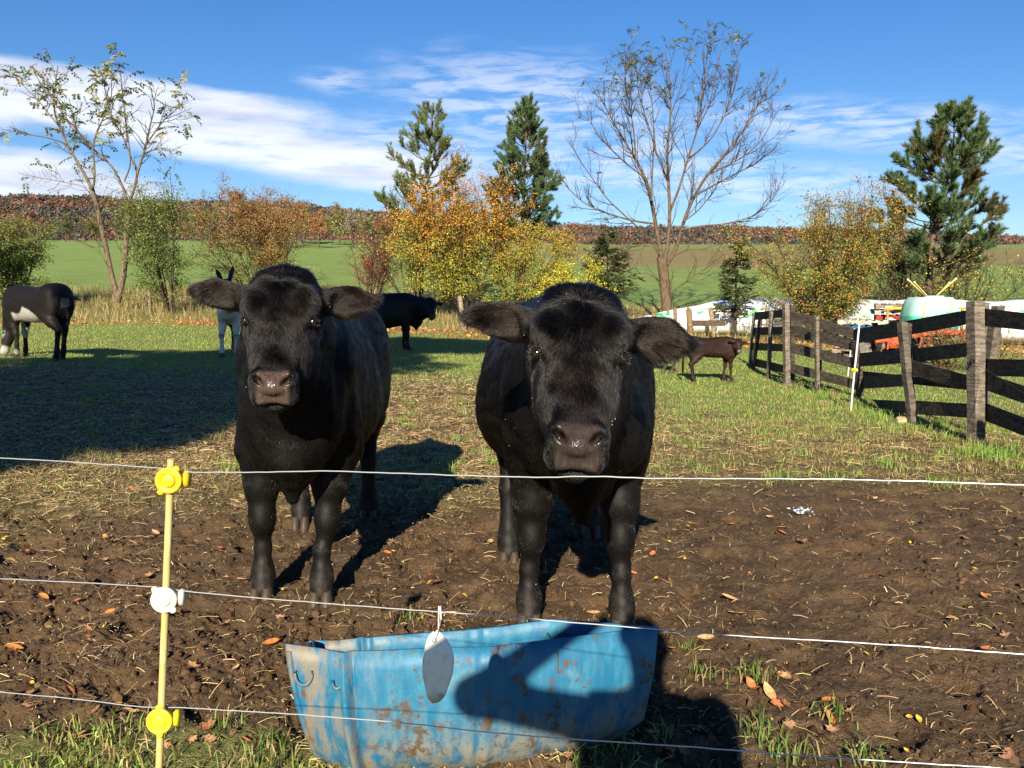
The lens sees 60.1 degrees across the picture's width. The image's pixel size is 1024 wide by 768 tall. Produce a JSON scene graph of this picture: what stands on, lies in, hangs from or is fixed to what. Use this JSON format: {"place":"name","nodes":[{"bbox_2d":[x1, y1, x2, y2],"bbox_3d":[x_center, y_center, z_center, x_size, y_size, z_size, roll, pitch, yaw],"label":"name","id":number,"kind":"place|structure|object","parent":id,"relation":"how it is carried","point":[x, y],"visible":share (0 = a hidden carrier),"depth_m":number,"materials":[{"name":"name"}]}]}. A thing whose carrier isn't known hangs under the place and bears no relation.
{"place":"outdoors","nodes":[
{"label":"outdoors","id":0,"kind":"place"},
{"bbox_2d":[3,202,941,244],"bbox_3d":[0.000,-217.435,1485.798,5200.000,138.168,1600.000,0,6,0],"label":"hills","id":1,"kind":"structure","parent":0,"point":[165,235],"depth_m":1026.38,"materials":[{"name":"plant"}]},
{"bbox_2d":[0,192,1023,244],"bbox_3d":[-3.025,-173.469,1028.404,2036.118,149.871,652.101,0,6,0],"label":"forest","id":2,"kind":"object","parent":1,"relation":"on","point":[74,205],"visible":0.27,"depth_m":1078.13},
{"bbox_2d":[0,240,1023,767],"bbox_3d":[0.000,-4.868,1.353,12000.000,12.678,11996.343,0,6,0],"label":"ground","id":3,"kind":"structure","parent":0,"point":[76,262],"depth_m":4.17,"materials":[{"name":"soil"}]},
{"bbox_2d":[0,214,14,240],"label":"tree","id":4,"kind":"object","parent":3,"relation":"on","point":[10,217],"visible":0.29,"depth_m":141.72,"materials":[{"name":"green plant"}]},
{"bbox_2d":[5,643,23,648],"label":"fallen leaf","id":5,"kind":"object","parent":3,"relation":"on","point":[11,645],"visible":1,"depth_m":3.11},
{"bbox_2d":[11,212,35,240],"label":"tree","id":6,"kind":"object","parent":3,"relation":"on","point":[23,219],"visible":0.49,"depth_m":145.12,"materials":[{"name":"green plant"}]},
{"bbox_2d":[0,210,76,306],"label":"green bush","id":7,"kind":"object","parent":3,"relation":"on","point":[17,262],"visible":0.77,"depth_m":33.58,"materials":[{"name":"green plant"}]},
{"bbox_2d":[0,283,84,360],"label":"donkey","id":8,"kind":"object","parent":3,"relation":"on","point":[51,306],"visible":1,"depth_m":14.13,"materials":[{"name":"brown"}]},
{"bbox_2d":[41,220,57,239],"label":"tree","id":9,"kind":"object","parent":3,"relation":"on","point":[45,226],"visible":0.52,"depth_m":146.32,"materials":[{"name":"green plant"}]},
{"bbox_2d":[56,213,75,241],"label":"tree","id":10,"kind":"object","parent":3,"relation":"on","point":[68,225],"visible":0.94,"depth_m":136.77,"materials":[{"name":"green plant"}]},
{"bbox_2d":[77,215,98,240],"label":"tree","id":11,"kind":"object","parent":3,"relation":"on","point":[86,225],"visible":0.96,"depth_m":140.15,"materials":[{"name":"green plant"}]},
{"bbox_2d":[89,214,105,239],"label":"tree","id":12,"kind":"object","parent":3,"relation":"on","point":[94,219],"visible":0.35,"depth_m":151.05,"materials":[{"name":"green plant"}]},
{"bbox_2d":[0,42,201,302],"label":"locust tree","id":13,"kind":"object","parent":3,"relation":"on","point":[118,290],"visible":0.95,"depth_m":33.01,"materials":[{"name":"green plant"}]},
{"bbox_2d":[108,216,123,237],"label":"tree","id":14,"kind":"object","parent":3,"relation":"on","point":[116,229],"visible":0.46,"depth_m":148.71,"materials":[{"name":"green plant"}]},
{"bbox_2d":[82,164,210,313],"bbox_3d":[-12.799,-5.122,32.049,3.967,5.281,3.419,0,6,0],"label":"green bush","id":15,"kind":"object","parent":3,"relation":"on","point":[154,241],"visible":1,"depth_m":31.53,"materials":[{"name":"green plant"}]},
{"bbox_2d":[148,287,151,314],"bbox_3d":[-13.059,-2.917,31.890,0.128,1.181,0.121,0,6,0],"label":"wooden post","id":16,"kind":"object","parent":3,"relation":"on","point":[149,302],"visible":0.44,"depth_m":31.85,"materials":[{"name":"brown wood"}]},
{"bbox_2d":[146,458,191,767],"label":"fence rod","id":17,"kind":"object","parent":3,"relation":"on","point":[170,480],"visible":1,"depth_m":1.67,"materials":[{"name":"yellow plastic"}]},
{"bbox_2d":[0,691,999,767],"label":"fence wire","id":18,"kind":"object","parent":17,"relation":"attached to","point":[537,736],"visible":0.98,"depth_m":1.43,"materials":[{"name":"grey"}]},
{"bbox_2d":[0,458,1023,485],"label":"fence wire","id":19,"kind":"object","parent":17,"relation":"attached to","point":[563,476],"visible":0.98,"depth_m":1.37,"materials":[{"name":"grey"}]},
{"bbox_2d":[0,578,1023,654],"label":"fence wire","id":20,"kind":"object","parent":17,"relation":"attached to","point":[556,620],"visible":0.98,"depth_m":1.40,"materials":[{"name":"grey"}]},
{"bbox_2d":[422,606,453,702],"bbox_3d":[-0.125,0.458,1.498,0.054,0.171,0.014,0,6,0],"label":"hanging tag","id":21,"kind":"object","parent":20,"relation":"hanging from","point":[437,665],"visible":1,"depth_m":1.50,"materials":[{"name":"plastic"}]},
{"bbox_2d":[177,216,191,241],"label":"tree","id":22,"kind":"object","parent":3,"relation":"on","point":[184,224],"visible":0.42,"depth_m":137.58,"materials":[{"name":"green plant"}]},
{"bbox_2d":[184,735,196,741],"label":"fallen leaf","id":23,"kind":"object","parent":3,"relation":"on","point":[191,738],"visible":0.99,"depth_m":2.49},
{"bbox_2d":[186,661,200,667],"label":"fallen leaf","id":24,"kind":"object","parent":3,"relation":"on","point":[192,664],"visible":1,"depth_m":2.94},
{"bbox_2d":[185,202,223,245],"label":"tree","id":25,"kind":"object","parent":3,"relation":"on","point":[198,219],"visible":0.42,"depth_m":103.42,"materials":[{"name":"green plant"}]},
{"bbox_2d":[193,719,215,730],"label":"fallen leaf","id":26,"kind":"object","parent":3,"relation":"on","point":[208,724],"visible":0.99,"depth_m":2.57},
{"bbox_2d":[195,203,224,244],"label":"tree","id":27,"kind":"object","parent":3,"relation":"on","point":[210,209],"visible":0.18,"depth_m":111.44,"materials":[{"name":"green plant"}]},
{"bbox_2d":[203,734,217,742],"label":"fallen leaf","id":28,"kind":"object","parent":3,"relation":"on","point":[208,739],"visible":1,"depth_m":2.50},
{"bbox_2d":[216,204,237,246],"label":"tree","id":29,"kind":"object","parent":3,"relation":"on","point":[227,218],"visible":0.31,"depth_m":103.91,"materials":[{"name":"brown plant"}]},
{"bbox_2d":[216,267,241,357],"bbox_3d":[-5.150,-1.315,16.283,0.539,1.645,2.193,-1,6,-8],"label":"donkey","id":30,"kind":"object","parent":3,"relation":"on","point":[230,320],"visible":0.32,"depth_m":15.89,"materials":[{"name":"grey"}]},
{"bbox_2d":[211,186,246,242],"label":"tree","id":31,"kind":"object","parent":3,"relation":"on","point":[229,201],"visible":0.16,"depth_m":125.22,"materials":[{"name":"brown plant"}]},
{"bbox_2d":[219,188,263,242],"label":"tree","id":32,"kind":"object","parent":3,"relation":"on","point":[238,196],"visible":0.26,"depth_m":114.79,"materials":[{"name":"brown plant"}]},
{"bbox_2d":[229,197,270,241],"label":"tree","id":33,"kind":"object","parent":3,"relation":"on","point":[250,214],"visible":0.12,"depth_m":114.27,"materials":[{"name":"brown plant"}]},
{"bbox_2d":[170,168,332,285],"bbox_3d":[-10.782,-5.831,35.722,6.804,5.301,5.153,0,6,0],"label":"autumn bush","id":34,"kind":"object","parent":3,"relation":"on","point":[263,259],"visible":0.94,"depth_m":35.61,"materials":[{"name":"orange plant"}]},
{"bbox_2d":[263,638,278,643],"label":"fallen leaf","id":35,"kind":"object","parent":3,"relation":"on","point":[271,641],"visible":1,"depth_m":3.15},
{"bbox_2d":[256,194,291,209],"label":"tree","id":36,"kind":"object","parent":3,"relation":"on","point":[286,196],"visible":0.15,"depth_m":126.68,"materials":[{"name":"brown plant"}]},
{"bbox_2d":[263,198,293,245],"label":"tree","id":37,"kind":"object","parent":3,"relation":"on","point":[281,200],"visible":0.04,"depth_m":105.42,"materials":[{"name":"brown plant"}]},
{"bbox_2d":[185,262,392,607],"bbox_3d":[-0.917,0.192,4.064,0.683,1.385,2.275,-1,6,-5],"label":"cow","id":38,"kind":"object","parent":3,"relation":"on","point":[313,363],"visible":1,"depth_m":3.35},
{"bbox_2d":[267,202,311,246],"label":"tree","id":39,"kind":"object","parent":3,"relation":"on","point":[299,215],"visible":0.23,"depth_m":101.42,"materials":[{"name":"brown plant"}]},
{"bbox_2d":[281,195,313,242],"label":"tree","id":40,"kind":"object","parent":3,"relation":"on","point":[297,211],"visible":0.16,"depth_m":125.20,"materials":[{"name":"brown plant"}]},
{"bbox_2d":[293,201,315,243],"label":"tree","id":41,"kind":"object","parent":3,"relation":"on","point":[308,214],"visible":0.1,"depth_m":121.88,"materials":[{"name":"brown plant"}]},
{"bbox_2d":[297,205,312,244],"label":"tree","id":42,"kind":"object","parent":3,"relation":"on","point":[306,219],"visible":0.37,"depth_m":117.64,"materials":[{"name":"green plant"}]},
{"bbox_2d":[308,208,326,247],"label":"tree","id":43,"kind":"object","parent":3,"relation":"on","point":[315,225],"visible":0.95,"depth_m":101.66,"materials":[{"name":"orange plant"}]},
{"bbox_2d":[302,198,332,242],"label":"tree","id":44,"kind":"object","parent":3,"relation":"on","point":[311,204],"visible":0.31,"depth_m":126.04,"materials":[{"name":"brown plant"}]},
{"bbox_2d":[318,208,339,244],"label":"tree","id":45,"kind":"object","parent":3,"relation":"on","point":[328,221],"visible":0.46,"depth_m":117.02,"materials":[{"name":"green plant"}]},
{"bbox_2d":[329,201,353,244],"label":"tree","id":46,"kind":"object","parent":3,"relation":"on","point":[339,217],"visible":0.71,"depth_m":114.21,"materials":[{"name":"green plant"}]},
{"bbox_2d":[339,210,364,247],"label":"tree","id":47,"kind":"object","parent":3,"relation":"on","point":[351,227],"visible":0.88,"depth_m":102.76,"materials":[{"name":"brown plant"}]},
{"bbox_2d":[342,207,370,242],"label":"tree","id":48,"kind":"object","parent":3,"relation":"on","point":[354,218],"visible":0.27,"depth_m":126.57,"materials":[{"name":"brown plant"}]},
{"bbox_2d":[355,213,373,245],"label":"tree","id":49,"kind":"object","parent":3,"relation":"on","point":[367,229],"visible":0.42,"depth_m":112.32,"materials":[{"name":"green plant"}]},
{"bbox_2d":[336,219,417,293],"bbox_3d":[-5.110,-4.537,34.117,3.036,3.640,3.857,-3,7,-30],"label":"red bush","id":50,"kind":"object","parent":3,"relation":"on","point":[372,268],"visible":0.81,"depth_m":33.95,"materials":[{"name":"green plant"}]},
{"bbox_2d":[374,215,388,240],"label":"tree","id":51,"kind":"object","parent":3,"relation":"on","point":[378,226],"visible":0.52,"depth_m":109.24,"materials":[{"name":"orange plant"}]},
{"bbox_2d":[372,213,396,241],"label":"tree","id":52,"kind":"object","parent":3,"relation":"on","point":[385,222],"visible":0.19,"depth_m":109.69,"materials":[{"name":"orange plant"}]},
{"bbox_2d":[320,188,450,295],"bbox_3d":[-4.479,-5.055,33.311,3.421,4.977,4.581,4,7,34],"label":"green bush","id":53,"kind":"object","parent":3,"relation":"on","point":[343,231],"visible":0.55,"depth_m":33.66,"materials":[{"name":"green plant"}]},
{"bbox_2d":[373,293,442,350],"bbox_3d":[-2.667,-1.335,19.235,2.375,1.296,0.844,1,6,6],"label":"cow","id":54,"kind":"object","parent":3,"relation":"on","point":[405,311],"visible":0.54,"depth_m":19.02},
{"bbox_2d":[362,98,480,296],"bbox_3d":[-3.600,-6.878,34.410,4.430,8.354,4.416,4,7,36],"label":"pine tree","id":55,"kind":"object","parent":3,"relation":"on","point":[443,143],"visible":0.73,"depth_m":33.91,"materials":[{"name":"green plant"}]},
{"bbox_2d":[379,138,544,310],"bbox_3d":[-1.825,-5.536,33.016,6.122,6.340,6.435,0,6,0],"label":"autumn bush","id":56,"kind":"object","parent":3,"relation":"on","point":[445,259],"visible":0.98,"depth_m":32.00,"materials":[{"name":"yellow plant"}]},
{"bbox_2d":[458,296,465,328],"bbox_3d":[-1.660,-2.292,29.504,0.306,1.271,0.176,0,6,0],"label":"wooden post","id":57,"kind":"object","parent":3,"relation":"on","point":[460,300],"visible":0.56,"depth_m":29.41,"materials":[{"name":"brown wood"}]},
{"bbox_2d":[285,619,657,767],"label":"feed trough","id":58,"kind":"object","parent":3,"relation":"on","point":[561,679],"visible":0.92,"depth_m":2.28,"materials":[{"name":"blue plastic"}]},
{"bbox_2d":[0,280,1021,348],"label":"weeds","id":59,"kind":"object","parent":3,"relation":"on","point":[95,297],"visible":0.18,"depth_m":33.40,"materials":[{"name":"beige plant"}]},
{"bbox_2d":[0,312,1023,767],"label":"grass","id":60,"kind":"structure","parent":3,"relation":"on","point":[980,450],"depth_m":8.87,"materials":[{"name":"plant"}]},
{"bbox_2d":[0,359,1023,767],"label":"straw","id":61,"kind":"object","parent":3,"relation":"on","point":[204,425],"visible":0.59,"depth_m":6.64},
{"bbox_2d":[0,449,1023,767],"bbox_3d":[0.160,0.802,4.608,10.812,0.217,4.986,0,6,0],"label":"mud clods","id":62,"kind":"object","parent":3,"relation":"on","point":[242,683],"visible":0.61,"depth_m":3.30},
{"bbox_2d":[0,312,1023,355],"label":"leaf litter","id":63,"kind":"object","parent":3,"relation":"on","point":[211,323],"visible":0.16,"depth_m":27.62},
{"bbox_2d":[475,91,565,302],"bbox_3d":[0.476,-7.470,36.653,3.466,8.961,3.965,2,6,20],"label":"pine tree","id":64,"kind":"object","parent":3,"relation":"on","point":[524,130],"visible":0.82,"depth_m":35.88,"materials":[{"name":"green plant"}]},
{"bbox_2d":[462,198,583,303],"bbox_3d":[0.447,-4.693,33.218,4.860,4.636,2.757,0,6,0],"label":"autumn bush","id":65,"kind":"object","parent":3,"relation":"on","point":[532,292],"visible":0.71,"depth_m":33.05,"materials":[{"name":"yellow plant"}]},
{"bbox_2d":[536,246,617,296],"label":"yellow bush","id":66,"kind":"object","parent":3,"relation":"on","point":[587,279],"visible":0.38,"depth_m":32.90,"materials":[{"name":"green plant"}]},
{"bbox_2d":[454,280,705,624],"bbox_3d":[0.244,0.279,3.547,0.811,1.314,2.718,0,6,-1],"label":"cow","id":67,"kind":"object","parent":3,"relation":"on","point":[565,385],"visible":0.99,"depth_m":2.96},
{"bbox_2d":[579,224,645,298],"bbox_3d":[3.781,-4.191,33.734,2.411,3.740,2.446,3,6,27],"label":"young spruce","id":68,"kind":"object","parent":3,"relation":"on","point":[602,248],"visible":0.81,"depth_m":33.49,"materials":[{"name":"green plant"}]},
{"bbox_2d":[535,19,797,311],"bbox_3d":[5.427,-7.299,30.565,9.280,10.394,4.662,0,6,0],"label":"locust tree","id":69,"kind":"object","parent":3,"relation":"on","point":[663,264],"visible":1,"depth_m":30.44,"materials":[{"name":"brown plant"}]},
{"bbox_2d":[661,358,678,373],"bbox_3d":[2.202,-0.589,15.325,1.402,0.805,0.353,0,6,-1],"label":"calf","id":70,"kind":"object","parent":3,"relation":"on","point":[671,370],"visible":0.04,"depth_m":15.31},
{"bbox_2d":[678,744,690,754],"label":"fallen leaf","id":71,"kind":"object","parent":3,"relation":"on","point":[686,750],"visible":0.93,"depth_m":2.40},
{"bbox_2d":[686,306,693,335],"bbox_3d":[5.476,-1.797,27.242,0.264,1.209,0.206,0,6,0],"label":"wooden post","id":72,"kind":"object","parent":3,"relation":"on","point":[689,319],"visible":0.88,"depth_m":27.16,"materials":[{"name":"brown wood"}]},
{"bbox_2d":[693,320,724,325],"bbox_3d":[6.056,-1.873,27.235,1.002,0.180,0.040,0,6,0],"label":"rail","id":73,"kind":"object","parent":72,"relation":"attached to","point":[708,322],"visible":1,"depth_m":27.21,"materials":[{"name":"brown wood"}]},
{"bbox_2d":[697,634,714,638],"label":"fallen leaf","id":74,"kind":"object","parent":3,"relation":"on","point":[706,636],"visible":0.94,"depth_m":3.25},
{"bbox_2d":[708,307,716,336],"bbox_3d":[6.587,-1.935,29.029,0.342,1.169,0.173,0,6,0],"label":"wooden post","id":75,"kind":"object","parent":3,"relation":"on","point":[711,317],"visible":0.67,"depth_m":28.96,"materials":[{"name":"brown wood"}]},
{"bbox_2d":[682,336,747,382],"bbox_3d":[3.170,-0.367,13.815,1.003,0.754,0.465,-1,6,-12],"label":"calf","id":76,"kind":"object","parent":3,"relation":"on","point":[726,349],"visible":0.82,"depth_m":13.79},
{"bbox_2d":[713,241,759,337],"bbox_3d":[7.376,-3.060,29.147,1.537,3.304,1.703,5,8,41],"label":"young spruce","id":77,"kind":"object","parent":3,"relation":"on","point":[732,271],"visible":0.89,"depth_m":29.05,"materials":[{"name":"green plant"}]},
{"bbox_2d":[746,677,755,686],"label":"fallen leaf","id":78,"kind":"object","parent":3,"relation":"on","point":[750,682],"visible":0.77,"depth_m":2.79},
{"bbox_2d":[763,681,775,699],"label":"fallen leaf","id":79,"kind":"object","parent":3,"relation":"on","point":[769,691],"visible":1,"depth_m":2.71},
{"bbox_2d":[771,699,783,706],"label":"fallen leaf","id":80,"kind":"object","parent":3,"relation":"on","point":[779,702],"visible":0.99,"depth_m":2.66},
{"bbox_2d":[783,718,797,728],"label":"fallen leaf","id":81,"kind":"object","parent":3,"relation":"on","point":[787,723],"visible":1,"depth_m":2.52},
{"bbox_2d":[760,296,826,344],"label":"dry weed","id":82,"kind":"object","parent":3,"relation":"on","point":[781,337],"visible":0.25,"depth_m":23.87,"materials":[{"name":"brown plant"}]},
{"bbox_2d":[787,507,814,514],"bbox_3d":[1.680,0.731,5.132,0.144,0.033,0.165,0,6,0],"label":"plastic scrap","id":83,"kind":"object","parent":3,"relation":"on","point":[797,510],"visible":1,"depth_m":5.14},
{"bbox_2d":[714,167,929,343],"bbox_3d":[9.392,-3.892,27.459,5.728,5.410,5.900,-5,7,-41],"label":"autumn bush","id":84,"kind":"object","parent":3,"relation":"on","point":[821,237],"visible":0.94,"depth_m":26.68,"materials":[{"name":"yellow plant"}]},
{"bbox_2d":[638,297,1023,344],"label":"silage bag","id":85,"kind":"object","parent":3,"relation":"on","point":[701,312],"visible":0.17,"depth_m":29.88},
{"bbox_2d":[825,724,841,732],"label":"fallen leaf","id":86,"kind":"object","parent":3,"relation":"on","point":[831,728],"visible":1,"depth_m":2.50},
{"bbox_2d":[837,351,851,356],"bbox_3d":[8.469,-0.692,21.591,1.110,0.125,1.200,2,6,18],"label":"pallet","id":87,"kind":"object","parent":3,"relation":"on","point":[845,353],"visible":0.14,"depth_m":21.61,"materials":[{"name":"grey wood"}]},
{"bbox_2d":[832,347,882,352],"bbox_3d":[8.437,-0.827,21.566,1.110,0.125,1.200,3,6,24],"label":"pallet","id":88,"kind":"object","parent":87,"relation":"on","point":[837,350],"visible":0.23,"depth_m":21.18,"materials":[{"name":"brown wood"}]},
{"bbox_2d":[850,322,859,409],"bbox_3d":[4.110,-0.158,10.602,0.091,1.169,0.048,0,6,0],"label":"step in post","id":89,"kind":"object","parent":3,"relation":"on","point":[854,369],"visible":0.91,"depth_m":10.59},
{"bbox_2d":[860,343,869,352],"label":"stone slab","id":90,"kind":"structure","parent":3,"relation":"on","point":[864,347],"depth_m":19.37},
{"bbox_2d":[749,300,1023,443],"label":"board fence","id":91,"kind":"object","parent":3,"relation":"on","point":[980,382],"visible":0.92,"depth_m":9.45,"materials":[{"name":"brown wood"}]},
{"bbox_2d":[895,416,906,424],"bbox_3d":[4.222,0.394,9.604,0.115,0.098,0.108,0,6,0],"label":"stone","id":92,"kind":"object","parent":3,"relation":"on","point":[900,418],"visible":0.85,"depth_m":9.57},
{"bbox_2d":[855,226,958,300],"bbox_3d":[14.563,-4.016,33.441,4.685,3.967,4.067,0,6,0],"label":"brown scrub","id":93,"kind":"object","parent":3,"relation":"on","point":[894,283],"visible":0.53,"depth_m":32.75,"materials":[{"name":"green plant"}]},
{"bbox_2d":[870,328,965,351],"bbox_3d":[8.779,-0.930,19.242,1.986,0.583,0.679,0,6,0],"label":"farm implement","id":94,"kind":"object","parent":3,"relation":"on","point":[876,345],"visible":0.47,"depth_m":18.96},
{"bbox_2d":[884,307,965,339],"bbox_3d":[9.683,-1.416,20.782,1.900,0.780,0.060,0,6,0],"label":"equipment bar","id":95,"kind":"object","parent":3,"relation":"on","point":[887,309],"visible":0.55,"depth_m":20.73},
{"bbox_2d":[899,295,958,366],"bbox_3d":[9.172,-1.176,19.479,1.101,1.549,0.830,0,6,0],"label":"sprayer tank","id":96,"kind":"object","parent":3,"relation":"on","point":[913,308],"visible":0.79,"depth_m":19.07,"materials":[{"name":"plastic"}]},
{"bbox_2d":[909,312,966,371],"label":"dry weed","id":97,"kind":"object","parent":3,"relation":"on","point":[940,342],"visible":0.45,"depth_m":17.84,"materials":[{"name":"brown plant"}]},
{"bbox_2d":[868,94,1010,294],"bbox_3d":[15.342,-6.039,31.723,4.939,8.565,5.434,2,6,20],"label":"pine tree","id":98,"kind":"object","parent":3,"relation":"on","point":[939,210],"visible":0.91,"depth_m":31.21,"materials":[{"name":"green plant"}]},
{"bbox_2d":[902,230,1023,300],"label":"bush","id":99,"kind":"object","parent":3,"relation":"on","point":[953,286],"visible":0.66,"depth_m":29.62,"materials":[{"name":"green plant"}]},
{"bbox_2d":[946,299,1023,370],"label":"dry weed","id":100,"kind":"object","parent":3,"relation":"on","point":[1000,347],"visible":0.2,"depth_m":17.88,"materials":[{"name":"brown plant"}]},
{"bbox_2d":[998,751,1015,758],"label":"fallen leaf","id":101,"kind":"object","parent":3,"relation":"on","point":[1010,755],"visible":1,"depth_m":2.37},
{"bbox_2d":[0,0,1023,236],"label":"sky","id":102,"kind":"structure","parent":0,"point":[306,98],"materials":[{"name":"blue"}]},
{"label":"pallet","id":103,"kind":"object","parent":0,"visible":0},
{"bbox_2d":[871,320,898,324],"bbox_3d":[9.358,-1.474,21.423,1.110,0.125,1.200,2,6,15],"label":"pallet","id":104,"kind":"object","parent":103,"relation":"on","point":[892,321],"visible":0.2,"depth_m":21.44,"materials":[{"name":"brown wood"}]},
{"bbox_2d":[874,314,899,320],"bbox_3d":[9.396,-1.616,21.473,1.110,0.125,1.200,2,6,20],"label":"pallet","id":105,"kind":"object","parent":104,"relation":"on","point":[883,317],"visible":0.48,"depth_m":21.05,"materials":[{"name":"brown wood"}]},
{"bbox_2d":[870,309,900,314],"bbox_3d":[9.333,-1.753,21.458,1.110,0.125,1.200,2,6,17],"label":"pallet","id":106,"kind":"object","parent":105,"relation":"on","point":[879,311],"visible":0.42,"depth_m":21.02,"materials":[{"name":"white wood"}]},
{"bbox_2d":[874,303,902,308],"bbox_3d":[9.334,-1.877,21.328,1.110,0.125,1.200,2,6,20],"label":"pallet","id":107,"kind":"object","parent":106,"relation":"on","point":[879,305],"visible":0.52,"depth_m":20.95,"materials":[{"name":"brown wood"}]},
{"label":"pallet","id":108,"kind":"object","parent":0,"visible":0},
{"bbox_2d":[843,324,876,328],"bbox_3d":[8.467,-1.368,21.469,1.110,0.125,1.200,2,6,19],"label":"pallet","id":109,"kind":"object","parent":108,"relation":"on","point":[855,326],"visible":0.33,"depth_m":21.12,"materials":[{"name":"wood"}]},
{"bbox_2d":[838,319,887,324],"bbox_3d":[8.487,-1.505,21.462,1.110,0.125,1.200,2,6,20],"label":"pallet","id":110,"kind":"object","parent":109,"relation":"on","point":[861,321],"visible":0.85,"depth_m":20.92,"materials":[{"name":"brown wood"}]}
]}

